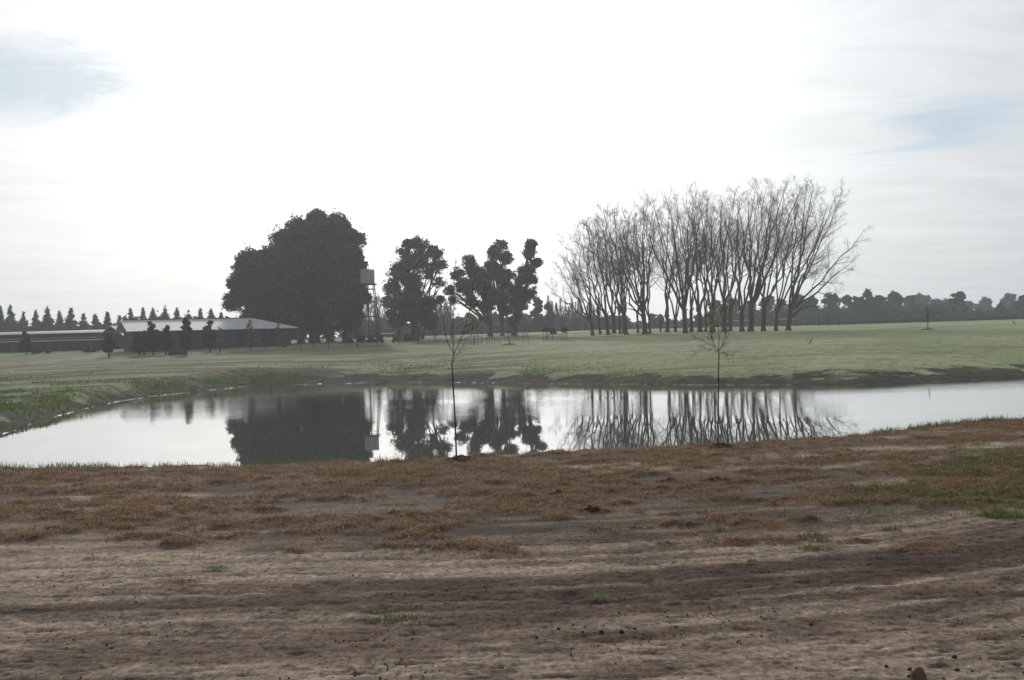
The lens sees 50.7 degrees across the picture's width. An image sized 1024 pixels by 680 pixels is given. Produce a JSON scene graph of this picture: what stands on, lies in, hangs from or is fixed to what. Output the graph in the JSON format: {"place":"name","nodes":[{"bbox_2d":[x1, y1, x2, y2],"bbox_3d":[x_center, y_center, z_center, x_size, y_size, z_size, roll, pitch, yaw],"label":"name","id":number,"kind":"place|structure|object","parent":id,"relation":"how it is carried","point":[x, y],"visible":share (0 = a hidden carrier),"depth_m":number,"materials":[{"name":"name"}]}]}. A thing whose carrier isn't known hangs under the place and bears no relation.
{"place":"outdoors","nodes":[
{"label":"outdoors","id":0,"kind":"place"},
{"bbox_2d":[0,351,129,366],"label":"dirt track","id":1,"kind":"structure","parent":0,"point":[100,355],"depth_m":119.98,"materials":[{"name":"soil"}]},
{"bbox_2d":[0,332,598,371],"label":"gravel road","id":2,"kind":"structure","parent":0,"point":[49,366],"depth_m":123.33,"materials":[{"name":"gravel"}]},
{"bbox_2d":[0,319,1023,679],"bbox_3d":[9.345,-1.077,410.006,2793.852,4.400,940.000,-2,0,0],"label":"ground","id":3,"kind":"structure","parent":0,"point":[868,625],"depth_m":8.72,"materials":[{"name":"brown soil"}]},
{"bbox_2d":[0,306,8,331],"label":"conifer","id":4,"kind":"object","parent":3,"relation":"on","point":[3,327],"visible":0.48,"depth_m":214.84,"materials":[{"name":"green plant"}]},
{"bbox_2d":[5,304,22,331],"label":"conifer","id":5,"kind":"object","parent":3,"relation":"on","point":[12,324],"visible":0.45,"depth_m":217.55,"materials":[{"name":"green plant"}]},
{"bbox_2d":[19,311,28,331],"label":"conifer","id":6,"kind":"object","parent":3,"relation":"on","point":[23,324],"visible":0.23,"depth_m":220.71,"materials":[{"name":"green plant"}]},
{"bbox_2d":[19,330,32,354],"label":"evergreen tree","id":7,"kind":"object","parent":3,"relation":"on","point":[25,345],"visible":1,"depth_m":139.74,"materials":[{"name":"green plant"}]},
{"bbox_2d":[26,309,42,331],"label":"conifer","id":8,"kind":"object","parent":3,"relation":"on","point":[36,324],"visible":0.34,"depth_m":214.46,"materials":[{"name":"green plant"}]},
{"bbox_2d":[31,342,41,353],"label":"shrub","id":9,"kind":"object","parent":3,"relation":"on","point":[36,348],"visible":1,"depth_m":141.81,"materials":[{"name":"green plant"}]},
{"bbox_2d":[41,306,57,330],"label":"conifer","id":10,"kind":"object","parent":3,"relation":"on","point":[47,321],"visible":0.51,"depth_m":217.53,"materials":[{"name":"green plant"}]},
{"bbox_2d":[0,330,112,352],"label":"long shed","id":11,"kind":"structure","parent":3,"relation":"on","point":[70,340],"depth_m":150.00,"materials":[{"name":"grey metal"}]},
{"bbox_2d":[54,311,66,330],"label":"conifer","id":12,"kind":"object","parent":3,"relation":"on","point":[59,324],"visible":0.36,"depth_m":220.59,"materials":[{"name":"green plant"}]},
{"bbox_2d":[62,308,79,330],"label":"conifer","id":13,"kind":"object","parent":3,"relation":"on","point":[70,322],"visible":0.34,"depth_m":214.54,"materials":[{"name":"green plant"}]},
{"bbox_2d":[78,313,90,329],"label":"conifer","id":14,"kind":"object","parent":3,"relation":"on","point":[83,323],"visible":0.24,"depth_m":217.59,"materials":[{"name":"green plant"}]},
{"bbox_2d":[89,341,100,351],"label":"shrub","id":15,"kind":"object","parent":3,"relation":"on","point":[94,346],"visible":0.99,"depth_m":141.79,"materials":[{"name":"green plant"}]},
{"bbox_2d":[90,314,100,329],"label":"conifer","id":16,"kind":"object","parent":3,"relation":"on","point":[95,322],"visible":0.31,"depth_m":220.59,"materials":[{"name":"green plant"}]},
{"bbox_2d":[99,311,114,329],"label":"conifer","id":17,"kind":"object","parent":3,"relation":"on","point":[107,323],"visible":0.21,"depth_m":214.65,"materials":[{"name":"green plant"}]},
{"bbox_2d":[100,333,116,357],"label":"evergreen tree","id":18,"kind":"object","parent":3,"relation":"on","point":[108,345],"visible":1,"depth_m":124.77,"materials":[{"name":"green plant"}]},
{"bbox_2d":[97,326,123,348],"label":"gabled barn","id":19,"kind":"structure","parent":3,"relation":"on","point":[118,338],"depth_m":152.99,"materials":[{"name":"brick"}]},
{"bbox_2d":[129,331,141,354],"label":"evergreen tree","id":20,"kind":"object","parent":3,"relation":"on","point":[134,346],"visible":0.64,"depth_m":127.59,"materials":[{"name":"green plant"}]},
{"bbox_2d":[138,330,148,355],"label":"evergreen tree","id":21,"kind":"object","parent":3,"relation":"on","point":[143,344],"visible":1,"depth_m":126.77,"materials":[{"name":"green plant"}]},
{"bbox_2d":[145,320,161,354],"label":"evergreen tree","id":22,"kind":"object","parent":3,"relation":"on","point":[153,336],"visible":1,"depth_m":127.70,"materials":[{"name":"green plant"}]},
{"bbox_2d":[158,324,175,353],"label":"evergreen tree","id":23,"kind":"object","parent":3,"relation":"on","point":[167,343],"visible":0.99,"depth_m":127.71,"materials":[{"name":"green plant"}]},
{"bbox_2d":[168,350,186,355],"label":"trough","id":24,"kind":"object","parent":3,"relation":"on","point":[177,352],"visible":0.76,"depth_m":123.71,"materials":[{"name":"grey wood"}]},
{"bbox_2d":[176,317,194,349],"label":"evergreen tree","id":25,"kind":"object","parent":3,"relation":"on","point":[185,340],"visible":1,"depth_m":124.67,"materials":[{"name":"green plant"}]},
{"bbox_2d":[115,317,298,352],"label":"brick house","id":26,"kind":"structure","parent":3,"relation":"on","point":[234,332],"depth_m":141.85,"materials":[{"name":"brown brick"}]},
{"bbox_2d":[237,331,243,346],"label":"door","id":27,"kind":"structure","parent":26,"relation":"in","point":[240,334],"depth_m":142.23,"materials":[{"name":"metal"}]},
{"bbox_2d":[270,330,277,345],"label":"door","id":28,"kind":"structure","parent":26,"relation":"in","point":[273,341],"depth_m":144.30,"materials":[{"name":"metal"}]},
{"bbox_2d":[200,320,218,351],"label":"evergreen tree","id":29,"kind":"object","parent":3,"relation":"on","point":[209,340],"visible":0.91,"depth_m":131.59,"materials":[{"name":"green plant"}]},
{"bbox_2d":[216,326,224,352],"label":"young tree","id":30,"kind":"object","parent":3,"relation":"on","point":[219,335],"visible":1,"depth_m":125.94,"materials":[{"name":"green plant"}]},
{"bbox_2d":[245,319,254,349],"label":"young tree","id":31,"kind":"object","parent":3,"relation":"on","point":[250,332],"visible":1,"depth_m":130.91,"materials":[{"name":"green plant"}]},
{"bbox_2d":[221,239,307,343],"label":"eucalyptus tree","id":32,"kind":"object","parent":3,"relation":"on","point":[258,285],"visible":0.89,"depth_m":153.45,"materials":[{"name":"green plant"}]},
{"bbox_2d":[295,313,305,350],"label":"young tree","id":33,"kind":"object","parent":3,"relation":"on","point":[300,333],"visible":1,"depth_m":123.88,"materials":[{"name":"green plant"}]},
{"bbox_2d":[266,213,337,342],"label":"eucalyptus tree","id":34,"kind":"object","parent":3,"relation":"on","point":[302,245],"visible":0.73,"depth_m":161.29,"materials":[{"name":"green plant"}]},
{"bbox_2d":[322,317,334,348],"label":"young tree","id":35,"kind":"object","parent":3,"relation":"on","point":[326,332],"visible":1,"depth_m":127.88,"materials":[{"name":"green plant"}]},
{"bbox_2d":[305,207,368,341],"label":"eucalyptus tree","id":36,"kind":"object","parent":3,"relation":"on","point":[337,225],"visible":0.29,"depth_m":166.08,"materials":[{"name":"green plant"}]},
{"bbox_2d":[316,228,372,341],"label":"eucalyptus tree","id":37,"kind":"object","parent":3,"relation":"on","point":[341,304],"visible":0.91,"depth_m":155.60,"materials":[{"name":"green plant"}]},
{"bbox_2d":[357,269,380,342],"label":"water tower","id":38,"kind":"structure","parent":3,"relation":"on","point":[367,277],"depth_m":152.10,"materials":[{"name":"metal"}]},
{"bbox_2d":[356,604,428,623],"bbox_3d":[-0.774,1.762,6.974,0.480,0.056,0.389,-2,0,0],"label":"grass tuft","id":39,"kind":"object","parent":3,"relation":"on","point":[395,608],"visible":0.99,"depth_m":7.00,"materials":[{"name":"plant"}]},
{"bbox_2d":[378,235,449,339],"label":"eucalyptus tree","id":40,"kind":"object","parent":3,"relation":"on","point":[417,261],"visible":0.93,"depth_m":167.27,"materials":[{"name":"green plant"}]},
{"bbox_2d":[387,281,442,339],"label":"tree","id":41,"kind":"object","parent":3,"relation":"on","point":[413,305],"visible":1,"depth_m":158.02,"materials":[{"name":"green plant"}]},
{"bbox_2d":[438,304,447,334],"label":"bare poplar","id":42,"kind":"object","parent":3,"relation":"on","point":[441,316],"visible":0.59,"depth_m":235.88,"materials":[{"name":"plant"}]},
{"bbox_2d":[435,253,490,461],"bbox_3d":[-0.663,0.263,15.232,0.868,3.002,0.537,-2,0,0],"label":"sapling","id":43,"kind":"object","parent":3,"relation":"on","point":[460,457],"visible":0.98,"depth_m":15.19,"materials":[{"name":"brown plant"}]},
{"bbox_2d":[442,254,500,336],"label":"eucalyptus tree","id":44,"kind":"object","parent":3,"relation":"on","point":[480,277],"visible":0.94,"depth_m":162.93,"materials":[{"name":"green plant"}]},
{"bbox_2d":[482,238,515,335],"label":"eucalyptus tree","id":45,"kind":"object","parent":3,"relation":"on","point":[502,279],"visible":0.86,"depth_m":167.54,"materials":[{"name":"green plant"}]},
{"bbox_2d":[492,311,505,325],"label":"distant tree","id":46,"kind":"object","parent":3,"relation":"on","point":[495,317],"visible":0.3,"depth_m":258.02,"materials":[{"name":"green plant"}]},
{"bbox_2d":[0,375,1016,434],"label":"mud lumps","id":47,"kind":"object","parent":3,"relation":"on","point":[311,381],"visible":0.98,"depth_m":63.69,"materials":[{"name":"soil"}]},
{"bbox_2d":[0,350,1022,426],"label":"bank grass","id":48,"kind":"structure","parent":3,"relation":"on","point":[41,397],"depth_m":70.78,"materials":[{"name":"green plant"}]},
{"bbox_2d":[0,325,1023,400],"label":"frosty grass","id":49,"kind":"structure","parent":3,"relation":"on","point":[544,354],"depth_m":95.26,"materials":[{"name":"green plant"}]},
{"bbox_2d":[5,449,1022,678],"bbox_3d":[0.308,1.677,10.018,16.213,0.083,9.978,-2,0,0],"label":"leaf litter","id":50,"kind":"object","parent":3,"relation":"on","point":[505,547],"visible":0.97,"depth_m":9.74,"materials":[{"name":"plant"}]},
{"bbox_2d":[5,298,1023,338],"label":"undergrowth","id":51,"kind":"object","parent":3,"relation":"on","point":[888,311],"visible":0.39,"depth_m":282.09,"materials":[{"name":"green plant"}]},
{"bbox_2d":[6,488,1023,679],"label":"soil crumbs","id":52,"kind":"object","parent":3,"relation":"on","point":[531,611],"visible":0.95,"depth_m":6.82,"materials":[{"name":"brown soil"}]},
{"bbox_2d":[504,238,543,335],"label":"eucalyptus tree","id":53,"kind":"object","parent":3,"relation":"on","point":[517,301],"visible":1,"depth_m":160.04,"materials":[{"name":"green plant"}]},
{"bbox_2d":[530,295,544,331],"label":"distant tree","id":54,"kind":"object","parent":3,"relation":"on","point":[537,323],"visible":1,"depth_m":234.30,"materials":[{"name":"green plant"}]},
{"bbox_2d":[543,302,555,331],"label":"distant tree","id":55,"kind":"object","parent":3,"relation":"on","point":[549,320],"visible":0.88,"depth_m":234.14,"materials":[{"name":"green plant"}]},
{"bbox_2d":[544,216,604,335],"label":"bare tree","id":56,"kind":"object","parent":3,"relation":"on","point":[589,318],"visible":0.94,"depth_m":145.87,"materials":[{"name":"brown plant"}]},
{"bbox_2d":[557,217,611,334],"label":"bare tree","id":57,"kind":"object","parent":3,"relation":"on","point":[598,316],"visible":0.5,"depth_m":150.84,"materials":[{"name":"brown plant"}]},
{"bbox_2d":[583,504,600,511],"bbox_3d":[0.786,1.649,10.629,0.230,0.112,0.165,-2,0,0],"label":"turf lump","id":58,"kind":"object","parent":3,"relation":"on","point":[592,508],"visible":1,"depth_m":10.59,"materials":[{"name":"plant"}]},
{"bbox_2d":[563,195,625,334],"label":"bare tree","id":59,"kind":"object","parent":3,"relation":"on","point":[604,311],"visible":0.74,"depth_m":146.77,"materials":[{"name":"brown plant"}]},
{"bbox_2d":[587,588,607,601],"bbox_3d":[0.573,1.695,7.171,0.174,0.092,0.148,-2,0,0],"label":"grass tuft","id":60,"kind":"object","parent":3,"relation":"on","point":[597,596],"visible":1,"depth_m":7.15,"materials":[{"name":"plant"}]},
{"bbox_2d":[580,209,633,333],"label":"bare tree","id":61,"kind":"object","parent":3,"relation":"on","point":[613,320],"visible":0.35,"depth_m":157.87,"materials":[{"name":"brown plant"}]},
{"bbox_2d":[580,201,651,334],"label":"bare tree","id":62,"kind":"object","parent":3,"relation":"on","point":[622,310],"visible":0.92,"depth_m":145.86,"materials":[{"name":"brown plant"}]},
{"bbox_2d":[590,207,645,333],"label":"bare tree","id":63,"kind":"object","parent":3,"relation":"on","point":[618,310],"visible":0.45,"depth_m":151.87,"materials":[{"name":"brown plant"}]},
{"bbox_2d":[590,204,658,332],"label":"bare tree","id":64,"kind":"object","parent":3,"relation":"on","point":[621,264],"visible":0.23,"depth_m":157.74,"materials":[{"name":"brown plant"}]},
{"bbox_2d":[589,189,666,333],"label":"bare tree","id":65,"kind":"object","parent":3,"relation":"on","point":[642,305],"visible":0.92,"depth_m":146.11,"materials":[{"name":"brown plant"}]},
{"bbox_2d":[616,190,665,332],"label":"bare tree","id":66,"kind":"object","parent":3,"relation":"on","point":[637,319],"visible":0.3,"depth_m":159.15,"materials":[{"name":"brown plant"}]},
{"bbox_2d":[617,192,672,333],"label":"bare tree","id":67,"kind":"object","parent":3,"relation":"on","point":[648,315],"visible":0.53,"depth_m":150.88,"materials":[{"name":"brown plant"}]},
{"bbox_2d":[650,313,659,328],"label":"distant tree","id":68,"kind":"object","parent":3,"relation":"on","point":[654,321],"visible":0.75,"depth_m":276.26,"materials":[{"name":"green plant"}]},
{"bbox_2d":[645,203,691,331],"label":"bare tree","id":69,"kind":"object","parent":3,"relation":"on","point":[666,315],"visible":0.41,"depth_m":159.63,"materials":[{"name":"brown plant"}]},
{"bbox_2d":[646,202,708,331],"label":"bare tree","id":70,"kind":"object","parent":3,"relation":"on","point":[675,315],"visible":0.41,"depth_m":159.56,"materials":[{"name":"brown plant"}]},
{"bbox_2d":[634,179,721,332],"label":"bare tree","id":71,"kind":"object","parent":3,"relation":"on","point":[684,299],"visible":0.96,"depth_m":147.67,"materials":[{"name":"brown plant"}]},
{"bbox_2d":[668,189,715,331],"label":"bare tree","id":72,"kind":"object","parent":3,"relation":"on","point":[691,313],"visible":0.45,"depth_m":157.30,"materials":[{"name":"brown plant"}]},
{"bbox_2d":[668,190,726,331],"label":"bare tree","id":73,"kind":"object","parent":3,"relation":"on","point":[698,311],"visible":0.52,"depth_m":156.24,"materials":[{"name":"brown plant"}]},
{"bbox_2d":[668,187,735,330],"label":"bare tree","id":74,"kind":"object","parent":3,"relation":"on","point":[705,304],"visible":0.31,"depth_m":159.24,"materials":[{"name":"brown plant"}]},
{"bbox_2d":[673,177,743,331],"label":"bare tree","id":75,"kind":"object","parent":3,"relation":"on","point":[713,294],"visible":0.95,"depth_m":148.23,"materials":[{"name":"brown plant"}]},
{"bbox_2d":[685,285,737,448],"bbox_3d":[3.017,0.428,16.063,0.806,2.519,0.651,-2,0,0],"label":"sapling","id":76,"kind":"object","parent":3,"relation":"on","point":[713,446],"visible":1,"depth_m":16.10,"materials":[{"name":"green plant"}]},
{"bbox_2d":[700,474,735,481],"bbox_3d":[2.401,1.600,12.470,0.598,0.106,0.215,-2,0,0],"label":"turf lump","id":77,"kind":"object","parent":3,"relation":"on","point":[718,477],"visible":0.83,"depth_m":12.45,"materials":[{"name":"plant"}]},
{"bbox_2d":[690,177,768,331],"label":"bare tree","id":78,"kind":"object","parent":3,"relation":"on","point":[724,276],"visible":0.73,"depth_m":152.35,"materials":[{"name":"brown plant"}]},
{"bbox_2d":[709,175,771,330],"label":"bare tree","id":79,"kind":"object","parent":3,"relation":"on","point":[731,304],"visible":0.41,"depth_m":156.97,"materials":[{"name":"brown plant"}]},
{"bbox_2d":[703,175,783,331],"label":"bare tree","id":80,"kind":"object","parent":3,"relation":"on","point":[741,309],"visible":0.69,"depth_m":152.03,"materials":[{"name":"brown plant"}]},
{"bbox_2d":[758,295,775,310],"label":"distant tree","id":81,"kind":"object","parent":3,"relation":"on","point":[770,303],"visible":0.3,"depth_m":297.10,"materials":[{"name":"green plant"}]},
{"bbox_2d":[728,175,814,331],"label":"bare tree","id":82,"kind":"object","parent":3,"relation":"on","point":[754,297],"visible":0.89,"depth_m":151.64,"materials":[{"name":"brown plant"}]},
{"bbox_2d":[733,176,827,330],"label":"bare tree","id":83,"kind":"object","parent":3,"relation":"on","point":[764,306],"visible":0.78,"depth_m":151.74,"materials":[{"name":"brown plant"}]},
{"bbox_2d":[754,175,839,330],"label":"bare tree","id":84,"kind":"object","parent":3,"relation":"on","point":[779,306],"visible":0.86,"depth_m":150.74,"materials":[{"name":"brown plant"}]},
{"bbox_2d":[805,296,820,314],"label":"distant tree","id":85,"kind":"object","parent":3,"relation":"on","point":[814,301],"visible":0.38,"depth_m":291.17,"materials":[{"name":"green plant"}]},
{"bbox_2d":[795,530,833,542],"bbox_3d":[2.550,1.639,9.097,0.368,0.102,0.290,-2,0,0],"label":"grass tuft","id":86,"kind":"object","parent":3,"relation":"on","point":[814,535],"visible":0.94,"depth_m":9.10,"materials":[{"name":"plant"}]},
{"bbox_2d":[770,177,873,330],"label":"bare tree","id":87,"kind":"object","parent":3,"relation":"on","point":[791,306],"visible":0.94,"depth_m":150.78,"materials":[{"name":"brown plant"}]},
{"bbox_2d":[821,292,835,312],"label":"distant tree","id":88,"kind":"object","parent":3,"relation":"on","point":[830,300],"visible":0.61,"depth_m":299.12,"materials":[{"name":"green plant"}]},
{"bbox_2d":[841,295,851,308],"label":"distant tree","id":89,"kind":"object","parent":3,"relation":"on","point":[846,300],"visible":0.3,"depth_m":306.63,"materials":[{"name":"green plant"}]},
{"bbox_2d":[847,296,867,320],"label":"distant tree","id":90,"kind":"object","parent":3,"relation":"on","point":[856,302],"visible":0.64,"depth_m":289.10,"materials":[{"name":"green plant"}]},
{"bbox_2d":[862,288,872,302],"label":"distant tree","id":91,"kind":"object","parent":3,"relation":"on","point":[867,294],"visible":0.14,"depth_m":294.61,"materials":[{"name":"green plant"}]},
{"bbox_2d":[866,295,886,317],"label":"distant tree","id":92,"kind":"object","parent":3,"relation":"on","point":[874,302],"visible":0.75,"depth_m":289.37,"materials":[{"name":"green plant"}]},
{"bbox_2d":[892,292,905,310],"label":"distant tree","id":93,"kind":"object","parent":3,"relation":"on","point":[899,298],"visible":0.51,"depth_m":304.14,"materials":[{"name":"green plant"}]},
{"bbox_2d":[778,316,1023,325],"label":"hedge","id":94,"kind":"object","parent":3,"relation":"on","point":[907,321],"visible":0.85,"depth_m":231.74,"materials":[{"name":"green plant"}]},
{"bbox_2d":[904,295,914,308],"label":"distant tree","id":95,"kind":"object","parent":3,"relation":"on","point":[907,299],"visible":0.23,"depth_m":318.21,"materials":[{"name":"green plant"}]},
{"bbox_2d":[910,667,926,679],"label":"stone","id":96,"kind":"object","parent":3,"relation":"on","point":[917,673],"visible":1,"depth_m":5.32,"materials":[{"name":"stone"}]},
{"bbox_2d":[949,291,968,313],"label":"distant tree","id":97,"kind":"object","parent":3,"relation":"on","point":[959,298],"visible":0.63,"depth_m":290.87,"materials":[{"name":"green plant"}]},
{"bbox_2d":[975,296,994,311],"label":"distant tree","id":98,"kind":"object","parent":3,"relation":"on","point":[984,303],"visible":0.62,"depth_m":398.90,"materials":[{"name":"green plant"}]},
{"bbox_2d":[973,506,1023,518],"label":"grass tuft","id":99,"kind":"object","parent":3,"relation":"on","point":[997,513],"visible":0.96,"depth_m":9.91,"materials":[{"name":"plant"}]},
{"bbox_2d":[985,301,1017,317],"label":"conifer","id":100,"kind":"object","parent":3,"relation":"on","point":[1000,310],"visible":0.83,"depth_m":278.37,"materials":[{"name":"green plant"}]},
{"bbox_2d":[1000,293,1016,309],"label":"distant tree","id":101,"kind":"object","parent":3,"relation":"on","point":[1008,299],"visible":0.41,"depth_m":390.97,"materials":[{"name":"green plant"}]},
{"bbox_2d":[1010,295,1023,311],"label":"distant tree","id":102,"kind":"object","parent":3,"relation":"on","point":[1016,306],"visible":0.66,"depth_m":293.33,"materials":[{"name":"green plant"}]},
{"bbox_2d":[0,378,1023,467],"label":"pond","id":103,"kind":"structure","parent":0,"point":[291,423],"depth_m":43.43,"materials":[{"name":"grey liquid"}]},
{"bbox_2d":[0,417,1023,585],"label":"dry grass","id":104,"kind":"structure","parent":0,"point":[461,471],"depth_m":12.26,"materials":[{"name":"brown plant"}]},
{"bbox_2d":[0,415,1023,552],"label":"green grass","id":105,"kind":"structure","parent":0,"point":[868,512],"depth_m":13.24,"materials":[{"name":"green plant"}]},
{"bbox_2d":[0,0,1023,336],"label":"sky","id":106,"kind":"structure","parent":0,"point":[144,143],"materials":[{"name":"white"}]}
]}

